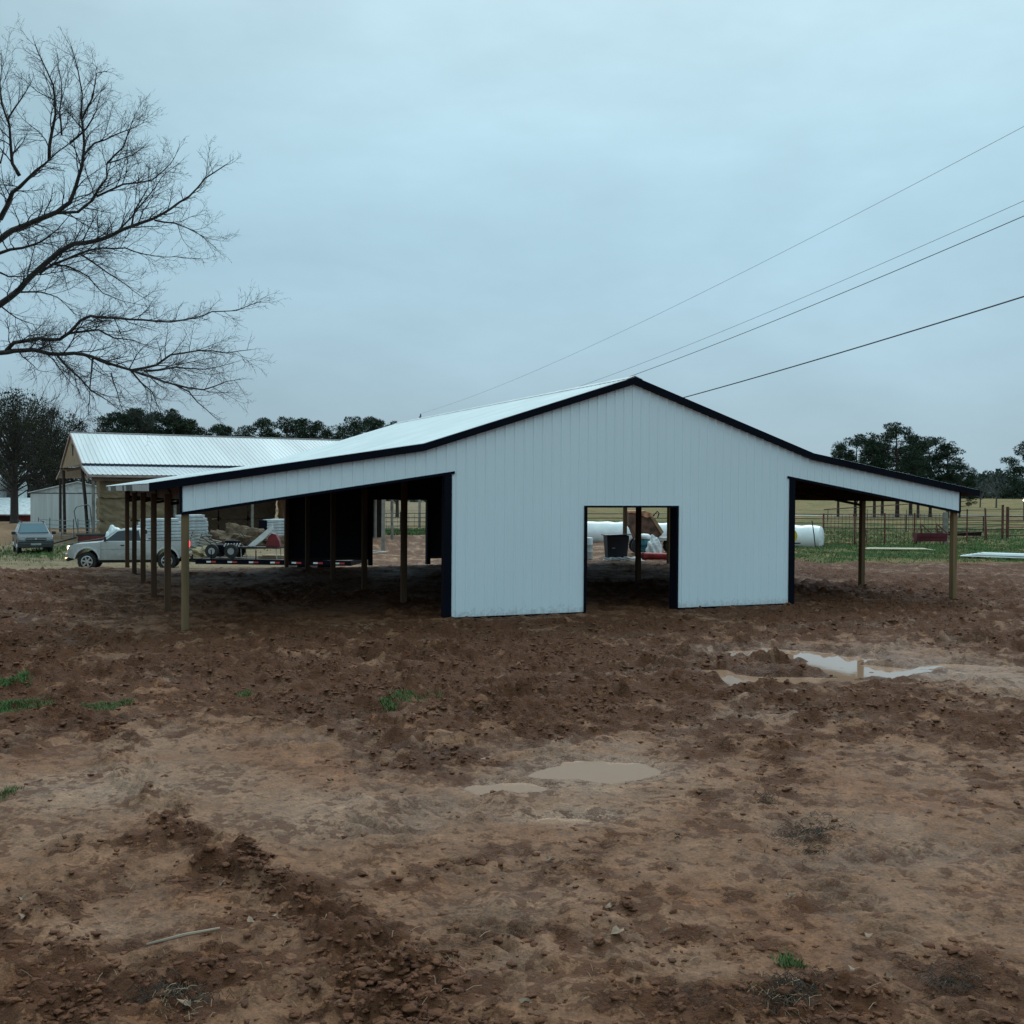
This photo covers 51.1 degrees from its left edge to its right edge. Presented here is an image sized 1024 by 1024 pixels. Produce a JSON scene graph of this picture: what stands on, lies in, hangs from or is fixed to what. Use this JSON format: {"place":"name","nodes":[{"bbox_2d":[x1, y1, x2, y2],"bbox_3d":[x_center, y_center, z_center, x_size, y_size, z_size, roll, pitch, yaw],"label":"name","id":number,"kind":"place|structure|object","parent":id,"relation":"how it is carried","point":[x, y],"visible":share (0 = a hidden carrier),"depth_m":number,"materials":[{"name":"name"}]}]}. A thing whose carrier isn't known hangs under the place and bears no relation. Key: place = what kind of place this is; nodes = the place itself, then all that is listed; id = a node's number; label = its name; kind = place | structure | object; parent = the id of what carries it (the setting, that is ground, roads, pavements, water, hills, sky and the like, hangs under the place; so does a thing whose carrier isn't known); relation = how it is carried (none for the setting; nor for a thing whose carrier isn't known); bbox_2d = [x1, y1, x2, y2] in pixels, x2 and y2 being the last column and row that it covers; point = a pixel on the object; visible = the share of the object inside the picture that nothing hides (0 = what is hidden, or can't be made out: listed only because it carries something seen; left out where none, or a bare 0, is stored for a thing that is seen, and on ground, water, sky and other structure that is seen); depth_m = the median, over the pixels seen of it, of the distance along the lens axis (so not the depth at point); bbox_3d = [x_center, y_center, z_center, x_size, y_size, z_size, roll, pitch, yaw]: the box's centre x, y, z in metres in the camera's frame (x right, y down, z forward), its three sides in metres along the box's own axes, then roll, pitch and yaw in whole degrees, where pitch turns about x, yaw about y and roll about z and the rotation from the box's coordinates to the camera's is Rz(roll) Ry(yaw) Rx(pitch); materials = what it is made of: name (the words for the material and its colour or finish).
{"place":"outdoors","nodes":[
{"label":"outdoors","id":0,"kind":"place"},
{"bbox_2d":[131,499,163,519],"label":"hay bale","id":1,"kind":"object","parent":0,"point":[160,510],"visible":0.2,"depth_m":70.71},
{"bbox_2d":[201,536,244,558],"bbox_3d":[-12.773,1.548,47.418,1.835,0.963,1.080,0,1,6],"label":"walk behind trencher","id":2,"kind":"object","parent":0,"point":[229,549],"visible":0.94,"depth_m":46.95,"materials":[{"name":"rubber"}]},
{"bbox_2d":[277,500,283,518],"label":"hay bale","id":3,"kind":"object","parent":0,"point":[280,505],"visible":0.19,"depth_m":77.07,"materials":[{"name":"brown plant"}]},
{"bbox_2d":[0,497,1023,1023],"bbox_3d":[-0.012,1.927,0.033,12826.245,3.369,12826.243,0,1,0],"label":"ground","id":4,"kind":"structure","parent":0,"point":[898,833],"depth_m":9.81,"materials":[{"name":"brown soil"}]},
{"bbox_2d":[0,392,26,490],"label":"evergreen oak","id":5,"kind":"object","parent":4,"relation":"on","point":[1,445],"visible":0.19,"depth_m":122.23,"materials":[{"name":"green plant"}]},
{"bbox_2d":[0,498,29,520],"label":"red shed","id":6,"kind":"structure","parent":4,"relation":"on","point":[24,508],"depth_m":118.68,"materials":[{"name":"metal"}]},
{"bbox_2d":[18,482,27,497],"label":"silo","id":7,"kind":"object","parent":4,"relation":"on","point":[23,495],"visible":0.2,"depth_m":124.55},
{"bbox_2d":[0,387,66,522],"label":"evergreen oak","id":8,"kind":"object","parent":4,"relation":"on","point":[14,435],"visible":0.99,"depth_m":111.64,"materials":[{"name":"plant"}]},
{"bbox_2d":[11,520,55,553],"bbox_3d":[-26.887,1.395,60.031,2.260,1.758,4.415,0,1,-29],"label":"compact suv","id":9,"kind":"object","parent":4,"relation":"on","point":[32,535],"visible":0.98,"depth_m":58.70,"materials":[{"name":"grey paint"}]},
{"bbox_2d":[0,372,77,497],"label":"bare tree","id":10,"kind":"object","parent":4,"relation":"on","point":[8,492],"visible":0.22,"depth_m":131.53,"materials":[{"name":"plant"}]},
{"bbox_2d":[20,407,75,493],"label":"evergreen oak","id":11,"kind":"object","parent":4,"relation":"on","point":[55,414],"visible":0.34,"depth_m":127.78,"materials":[{"name":"plant"}]},
{"bbox_2d":[22,453,81,488],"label":"undergrowth tree","id":12,"kind":"object","parent":4,"relation":"on","point":[31,479],"visible":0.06,"depth_m":137.36,"materials":[{"name":"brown plant"}]},
{"bbox_2d":[0,371,106,489],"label":"bare tree","id":13,"kind":"object","parent":4,"relation":"on","point":[82,411],"visible":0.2,"depth_m":136.72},
{"bbox_2d":[38,517,73,539],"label":"pipe gate","id":14,"kind":"structure","parent":4,"relation":"on","point":[61,525],"depth_m":77.34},
{"bbox_2d":[28,481,99,527],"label":"metal shed","id":15,"kind":"structure","parent":4,"relation":"on","point":[44,503],"depth_m":97.01,"materials":[{"name":"metal"}]},
{"bbox_2d":[52,411,91,484],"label":"cedar tree","id":16,"kind":"object","parent":4,"relation":"on","point":[75,429],"visible":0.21,"depth_m":132.43,"materials":[{"name":"green plant"}]},
{"bbox_2d":[54,533,105,543],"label":"farm wagon","id":17,"kind":"object","parent":4,"relation":"on","point":[87,536],"visible":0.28,"depth_m":67.27,"materials":[{"name":"metal"}]},
{"bbox_2d":[77,519,97,541],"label":"pipe gate","id":18,"kind":"structure","parent":4,"relation":"on","point":[88,524],"depth_m":72.32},
{"bbox_2d":[105,525,119,536],"bbox_3d":[-23.392,1.527,63.038,1.240,1.553,1.055,0,1,0],"label":"plastic bundle","id":19,"kind":"object","parent":4,"relation":"on","point":[112,529],"visible":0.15,"depth_m":62.81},
{"bbox_2d":[93,411,133,432],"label":"pine tree","id":20,"kind":"object","parent":4,"relation":"on","point":[116,428],"visible":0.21,"depth_m":183.44,"materials":[{"name":"green plant"}]},
{"bbox_2d":[96,521,131,532],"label":"hay bale","id":21,"kind":"object","parent":4,"relation":"on","point":[103,526],"visible":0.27,"depth_m":69.64},
{"bbox_2d":[96,498,131,520],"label":"hay bale","id":22,"kind":"object","parent":21,"relation":"on","point":[110,509],"visible":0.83,"depth_m":69.74},
{"bbox_2d":[96,477,132,497],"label":"hay bale","id":23,"kind":"object","parent":22,"relation":"on","point":[102,492],"visible":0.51,"depth_m":69.50},
{"bbox_2d":[92,407,162,432],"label":"pine tree","id":24,"kind":"object","parent":4,"relation":"on","point":[158,427],"visible":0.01,"depth_m":187.53,"materials":[{"name":"green plant"}]},
{"bbox_2d":[65,528,192,567],"bbox_3d":[-16.821,1.634,47.352,5.260,1.836,2.153,0,1,-11],"label":"pickup truck","id":25,"kind":"object","parent":4,"relation":"on","point":[110,548],"visible":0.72,"depth_m":46.45,"materials":[{"name":"silver metal"}]},
{"bbox_2d":[116,407,157,433],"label":"pine tree","id":26,"kind":"object","parent":4,"relation":"on","point":[127,420],"visible":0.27,"depth_m":180.38,"materials":[{"name":"green plant"}]},
{"bbox_2d":[0,11,285,443],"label":"bare tree","id":27,"kind":"object","parent":4,"relation":"on","point":[44,338],"visible":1,"depth_m":24.51,"materials":[{"name":"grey plant"}]},
{"bbox_2d":[126,410,175,433],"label":"pine tree","id":28,"kind":"object","parent":4,"relation":"on","point":[145,432],"visible":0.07,"depth_m":186.66,"materials":[{"name":"green plant"}]},
{"bbox_2d":[137,518,180,538],"bbox_3d":[-20.891,1.293,63.536,2.690,1.856,1.286,0,1,-27],"label":"bag stack","id":29,"kind":"object","parent":4,"relation":"on","point":[175,528],"visible":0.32,"depth_m":63.12,"materials":[{"name":"white plastic"}]},
{"bbox_2d":[135,408,201,434],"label":"pine tree","id":30,"kind":"object","parent":4,"relation":"on","point":[179,430],"visible":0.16,"depth_m":183.94,"materials":[{"name":"green plant"}]},
{"bbox_2d":[156,413,202,434],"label":"pine tree","id":31,"kind":"object","parent":4,"relation":"on","point":[179,419],"visible":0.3,"depth_m":182.33,"materials":[{"name":"green plant"}]},
{"bbox_2d":[147,927,219,945],"bbox_3d":[-1.956,2.532,6.395,0.432,0.041,0.051,0,1,-30],"label":"stick","id":32,"kind":"object","parent":4,"relation":"on","point":[181,936],"visible":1,"depth_m":6.37,"materials":[{"name":"brown wood"}]},
{"bbox_2d":[175,514,207,547],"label":"bag stack","id":33,"kind":"object","parent":4,"relation":"on","point":[198,522],"visible":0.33,"depth_m":65.14,"materials":[{"name":"white plastic"}]},
{"bbox_2d":[189,530,211,548],"bbox_3d":[-17.917,1.722,61.340,1.200,1.200,0.118,13,-24,-6],"label":"wooden pallet","id":34,"kind":"object","parent":4,"relation":"on","point":[200,538],"visible":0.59,"depth_m":61.34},
{"bbox_2d":[207,519,218,536],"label":"hay bale","id":35,"kind":"object","parent":4,"relation":"on","point":[212,524],"visible":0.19,"depth_m":75.78},
{"bbox_2d":[189,510,217,518],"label":"hay bale","id":36,"kind":"object","parent":35,"relation":"on","point":[212,514],"visible":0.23,"depth_m":75.79},
{"bbox_2d":[202,423,226,435],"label":"pine tree","id":37,"kind":"object","parent":4,"relation":"on","point":[214,429],"visible":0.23,"depth_m":204.60,"materials":[{"name":"green plant"}]},
{"bbox_2d":[189,546,243,557],"bbox_3d":[-15.891,2.053,57.117,3.061,0.720,2.464,1,1,24],"label":"straw heap","id":38,"kind":"object","parent":4,"relation":"on","point":[197,552],"visible":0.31,"depth_m":56.30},
{"bbox_2d":[56,431,392,539],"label":"hay barn","id":39,"kind":"structure","parent":4,"relation":"on","point":[99,456],"depth_m":78.23,"materials":[{"name":"metal"}]},
{"bbox_2d":[216,425,239,435],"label":"pine tree","id":40,"kind":"object","parent":4,"relation":"on","point":[228,430],"visible":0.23,"depth_m":199.10,"materials":[{"name":"green plant"}]},
{"bbox_2d":[216,519,247,530],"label":"hay bale","id":41,"kind":"object","parent":4,"relation":"on","point":[222,525],"visible":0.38,"depth_m":76.37},
{"bbox_2d":[217,505,247,518],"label":"hay bale","id":42,"kind":"object","parent":41,"relation":"on","point":[239,512],"visible":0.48,"depth_m":76.48},
{"bbox_2d":[202,522,268,548],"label":"hay heap","id":43,"kind":"object","parent":4,"relation":"on","point":[251,534],"visible":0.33,"depth_m":65.23,"materials":[{"name":"plant"}]},
{"bbox_2d":[233,427,254,436],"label":"pine tree","id":44,"kind":"object","parent":4,"relation":"on","point":[244,433],"visible":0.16,"depth_m":204.24,"materials":[{"name":"green plant"}]},
{"bbox_2d":[246,518,268,528],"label":"hay bale","id":45,"kind":"object","parent":4,"relation":"on","point":[256,523],"visible":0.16,"depth_m":77.30},
{"bbox_2d":[247,501,275,518],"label":"hay bale","id":46,"kind":"object","parent":45,"relation":"on","point":[265,510],"visible":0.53,"depth_m":77.62},
{"bbox_2d":[240,417,274,436],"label":"pine tree","id":47,"kind":"object","parent":4,"relation":"on","point":[261,422],"visible":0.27,"depth_m":199.51,"materials":[{"name":"green plant"}]},
{"bbox_2d":[180,550,360,566],"bbox_3d":[-11.060,2.100,47.352,8.575,0.978,2.168,0,1,6],"label":"flatbed trailer","id":48,"kind":"object","parent":4,"relation":"on","point":[250,560],"visible":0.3,"depth_m":46.33,"materials":[{"name":"metal"}]},
{"bbox_2d":[236,525,283,558],"bbox_3d":[-11.221,1.301,47.358,2.109,1.502,0.700,0,1,6],"label":"saw rig","id":49,"kind":"object","parent":48,"relation":"on","point":[273,541],"visible":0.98,"depth_m":47.20,"materials":[{"name":"metal"}]},
{"bbox_2d":[259,519,283,534],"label":"bag stack","id":50,"kind":"object","parent":4,"relation":"on","point":[277,524],"visible":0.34,"depth_m":70.42,"materials":[{"name":"white plastic"}]},
{"bbox_2d":[258,416,317,437],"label":"pine tree","id":51,"kind":"object","parent":4,"relation":"on","point":[287,429],"visible":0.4,"depth_m":197.60,"materials":[{"name":"green plant"}]},
{"bbox_2d":[286,417,317,438],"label":"pine tree","id":52,"kind":"object","parent":4,"relation":"on","point":[301,420],"visible":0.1,"depth_m":202.77,"materials":[{"name":"green plant"}]},
{"bbox_2d":[295,420,334,438],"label":"pine tree","id":53,"kind":"object","parent":4,"relation":"on","point":[317,425],"visible":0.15,"depth_m":198.94,"materials":[{"name":"green plant"}]},
{"bbox_2d":[331,416,367,439],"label":"pine tree","id":54,"kind":"object","parent":4,"relation":"on","point":[348,431],"visible":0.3,"depth_m":196.54,"materials":[{"name":"green plant"}]},
{"bbox_2d":[349,416,378,436],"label":"pine tree","id":55,"kind":"object","parent":4,"relation":"on","point":[368,419],"visible":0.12,"depth_m":203.56,"materials":[{"name":"green plant"}]},
{"bbox_2d":[374,500,376,537],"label":"utility pole","id":56,"kind":"object","parent":4,"relation":"on","point":[375,518],"visible":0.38,"depth_m":79.94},
{"bbox_2d":[366,418,389,432],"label":"pine tree","id":57,"kind":"object","parent":4,"relation":"on","point":[380,424],"visible":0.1,"depth_m":198.87,"materials":[{"name":"green plant"}]},
{"bbox_2d":[381,500,384,550],"bbox_3d":[-7.452,-0.079,62.013,0.236,5.440,0.233,0,1,0],"label":"utility pole","id":58,"kind":"object","parent":4,"relation":"on","point":[383,528],"visible":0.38,"depth_m":61.94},
{"bbox_2d":[385,512,424,532],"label":"field fence","id":59,"kind":"object","parent":4,"relation":"on","point":[386,517],"visible":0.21,"depth_m":89.99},
{"bbox_2d":[418,414,420,527],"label":"utility pole","id":60,"kind":"object","parent":4,"relation":"on","point":[419,515],"visible":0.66,"depth_m":104.93,"materials":[{"name":"wood"}]},
{"bbox_2d":[424,126,1023,412],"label":"overhead wire","id":61,"kind":"object","parent":60,"relation":"attached to","point":[774,256],"visible":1,"depth_m":41.28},
{"bbox_2d":[584,201,1022,384],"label":"overhead wire","id":62,"kind":"object","parent":60,"relation":"attached to","point":[831,285],"visible":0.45,"depth_m":38.31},
{"bbox_2d":[629,216,1023,376],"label":"overhead wire","id":63,"kind":"object","parent":60,"relation":"attached to","point":[848,290],"visible":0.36,"depth_m":37.26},
{"bbox_2d":[684,296,1023,397],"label":"overhead cable","id":64,"kind":"object","parent":60,"relation":"attached to","point":[868,344],"visible":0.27,"depth_m":36.43,"materials":[{"name":"black metal"}]},
{"bbox_2d":[17,632,935,1005],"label":"leaf litter","id":65,"kind":"object","parent":4,"relation":"on","point":[521,1000],"visible":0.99,"depth_m":6.74,"materials":[{"name":"plant"}]},
{"bbox_2d":[0,570,1023,1023],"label":"mud clods","id":66,"kind":"object","parent":4,"relation":"on","point":[424,1014],"visible":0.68,"depth_m":6.74,"materials":[{"name":"soil"}]},
{"bbox_2d":[2,621,1023,1023],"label":"straw","id":67,"kind":"object","parent":4,"relation":"on","point":[560,951],"visible":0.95,"depth_m":6.09,"materials":[{"name":"plant"}]},
{"bbox_2d":[106,376,979,629],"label":"pole barn","id":68,"kind":"structure","parent":4,"relation":"on","point":[510,492],"depth_m":25.06,"materials":[{"name":"white"}]},
{"bbox_2d":[459,756,660,793],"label":"puddle","id":69,"kind":"object","parent":4,"relation":"on","point":[602,772],"visible":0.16,"depth_m":10.65,"materials":[{"name":"brown liquid"}]},
{"bbox_2d":[536,818,590,822],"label":"puddle","id":70,"kind":"object","parent":4,"relation":"on","point":[547,820],"visible":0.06,"depth_m":9.15,"materials":[{"name":"brown liquid"}]},
{"bbox_2d":[122,791,1008,1017],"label":"dead weeds","id":71,"kind":"object","parent":4,"relation":"on","point":[811,987],"visible":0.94,"depth_m":5.92,"materials":[{"name":"plant"}]},
{"bbox_2d":[587,537,592,559],"bbox_3d":[3.316,1.628,47.536,0.570,1.000,0.564,0,1,0],"label":"barrel","id":72,"kind":"object","parent":4,"relation":"on","point":[589,548],"visible":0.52,"depth_m":47.31,"materials":[{"name":"plastic"}]},
{"bbox_2d":[601,533,632,557],"bbox_3d":[4.448,1.492,45.516,1.160,1.155,1.020,0,1,-6],"label":"black bin","id":73,"kind":"object","parent":4,"relation":"on","point":[615,545],"visible":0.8,"depth_m":45.13,"materials":[{"name":"plastic"}]},
{"bbox_2d":[641,534,650,552],"bbox_3d":[5.851,1.474,47.533,0.660,1.040,0.660,0,1,0],"label":"barrel","id":74,"kind":"object","parent":4,"relation":"on","point":[645,538],"visible":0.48,"depth_m":47.27,"materials":[{"name":"teal plastic"}]},
{"bbox_2d":[645,535,661,552],"bbox_3d":[6.251,1.513,47.033,0.770,1.055,0.695,0,1,0],"label":"white sack","id":75,"kind":"object","parent":4,"relation":"on","point":[653,545],"visible":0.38,"depth_m":46.84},
{"bbox_2d":[641,552,666,559],"bbox_3d":[6.296,1.878,45.039,2.239,0.345,0.350,1,1,21],"label":"red pipe","id":76,"kind":"object","parent":4,"relation":"on","point":[651,556],"visible":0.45,"depth_m":45.03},
{"bbox_2d":[587,521,823,546],"bbox_3d":[10.334,1.293,61.448,14.678,1.346,1.428,1,1,25],"label":"wrapped bale row","id":77,"kind":"object","parent":4,"relation":"on","point":[805,535],"visible":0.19,"depth_m":61.59,"materials":[{"name":"plastic"}]},
{"bbox_2d":[588,513,1023,530],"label":"paddock fence","id":78,"kind":"object","parent":4,"relation":"on","point":[905,524],"visible":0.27,"depth_m":82.07,"materials":[{"name":"wood"}]},
{"bbox_2d":[830,443,856,516],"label":"pine tree","id":79,"kind":"object","parent":4,"relation":"on","point":[838,455],"visible":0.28,"depth_m":141.43,"materials":[{"name":"green plant"}]},
{"bbox_2d":[702,641,990,685],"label":"puddle","id":80,"kind":"object","parent":4,"relation":"on","point":[844,669],"visible":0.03,"depth_m":17.34,"materials":[{"name":"grey liquid"}]},
{"bbox_2d":[833,433,885,515],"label":"pine tree","id":81,"kind":"object","parent":4,"relation":"on","point":[856,443],"visible":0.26,"depth_m":144.88,"materials":[{"name":"green plant"}]},
{"bbox_2d":[856,439,893,517],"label":"pine tree","id":82,"kind":"object","parent":4,"relation":"on","point":[870,444],"visible":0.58,"depth_m":137.57,"materials":[{"name":"green plant"}]},
{"bbox_2d":[823,513,942,544],"bbox_3d":[21.389,1.016,61.689,10.070,1.900,0.464,0,1,-30],"label":"corral panel fence","id":83,"kind":"object","parent":4,"relation":"on","point":[855,530],"visible":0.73,"depth_m":61.60,"materials":[{"name":"metal"}]},
{"bbox_2d":[880,444,899,515],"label":"pine tree","id":84,"kind":"object","parent":4,"relation":"on","point":[882,502],"visible":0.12,"depth_m":149.81,"materials":[{"name":"green plant"}]},
{"bbox_2d":[860,422,932,516],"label":"pine tree","id":85,"kind":"object","parent":4,"relation":"on","point":[892,432],"visible":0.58,"depth_m":139.77,"materials":[{"name":"green plant"}]},
{"bbox_2d":[897,450,934,517],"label":"pine tree","id":86,"kind":"object","parent":4,"relation":"on","point":[916,455],"visible":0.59,"depth_m":133.89,"materials":[{"name":"green plant"}]},
{"bbox_2d":[895,435,946,513],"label":"pine tree","id":87,"kind":"object","parent":4,"relation":"on","point":[910,505],"visible":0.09,"depth_m":149.63,"materials":[{"name":"green plant"}]},
{"bbox_2d":[837,509,1023,518],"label":"wire fence","id":88,"kind":"object","parent":4,"relation":"on","point":[867,510],"visible":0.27,"depth_m":117.19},
{"bbox_2d":[898,436,963,516],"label":"pine tree","id":89,"kind":"object","parent":4,"relation":"on","point":[933,439],"visible":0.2,"depth_m":142.00,"materials":[{"name":"green plant"}]},
{"bbox_2d":[913,523,948,543],"bbox_3d":[24.304,1.270,62.034,1.940,1.269,0.720,0,1,-3],"label":"feed bunk","id":90,"kind":"object","parent":4,"relation":"on","point":[930,536],"visible":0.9,"depth_m":61.76,"materials":[{"name":"red metal"}]},
{"bbox_2d":[918,443,971,516],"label":"pine tree","id":91,"kind":"object","parent":4,"relation":"on","point":[945,447],"visible":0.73,"depth_m":138.47,"materials":[{"name":"green plant"}]},
{"bbox_2d":[943,512,947,542],"bbox_3d":[25.722,1.010,63.533,0.292,2.000,0.285,0,1,0],"label":"wooden post","id":92,"kind":"object","parent":4,"relation":"on","point":[945,521],"visible":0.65,"depth_m":63.40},
{"bbox_2d":[938,531,981,537],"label":"feed bunk","id":93,"kind":"object","parent":4,"relation":"on","point":[973,534],"visible":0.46,"depth_m":70.79,"materials":[{"name":"black metal"}]},
{"bbox_2d":[941,462,981,516],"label":"pine tree","id":94,"kind":"object","parent":4,"relation":"on","point":[969,481],"visible":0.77,"depth_m":135.58,"materials":[{"name":"green plant"}]},
{"bbox_2d":[947,509,1000,540],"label":"corral panel fence","id":95,"kind":"object","parent":4,"relation":"on","point":[967,527],"visible":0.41,"depth_m":67.00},
{"bbox_2d":[974,472,1017,507],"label":"bare tree","id":96,"kind":"object","parent":4,"relation":"on","point":[993,491],"visible":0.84,"depth_m":209.94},
{"bbox_2d":[1001,505,1003,538],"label":"gate post","id":97,"kind":"object","parent":4,"relation":"on","point":[1002,523],"visible":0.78,"depth_m":69.95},
{"bbox_2d":[1006,507,1008,537],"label":"gate post","id":98,"kind":"object","parent":4,"relation":"on","point":[1007,522],"visible":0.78,"depth_m":70.44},
{"bbox_2d":[1000,441,1023,499],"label":"pine tree","id":99,"kind":"object","parent":4,"relation":"on","point":[1015,469],"visible":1,"depth_m":128.07,"materials":[{"name":"green plant"}]},
{"bbox_2d":[0,520,1023,968],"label":"grass","id":100,"kind":"structure","parent":0,"point":[976,544],"depth_m":52.87,"materials":[{"name":"plant"}]},
{"bbox_2d":[0,0,1023,479],"label":"sky","id":101,"kind":"structure","parent":0,"point":[447,202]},
{"bbox_2d":[27,468,1023,501],"bbox_3d":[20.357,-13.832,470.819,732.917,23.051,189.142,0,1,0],"label":"hill woodland","id":102,"kind":"object","parent":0,"point":[996,487],"visible":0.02,"depth_m":414.71,"materials":[{"name":"green plant"}]},
{"bbox_2d":[627,510,666,552],"bbox_3d":[6.614,0.855,50.003,2.497,2.197,1.480,0,1,0],"label":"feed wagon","id":103,"kind":"object","parent":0,"point":[650,525],"visible":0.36,"depth_m":49.32,"materials":[{"name":"wood"}]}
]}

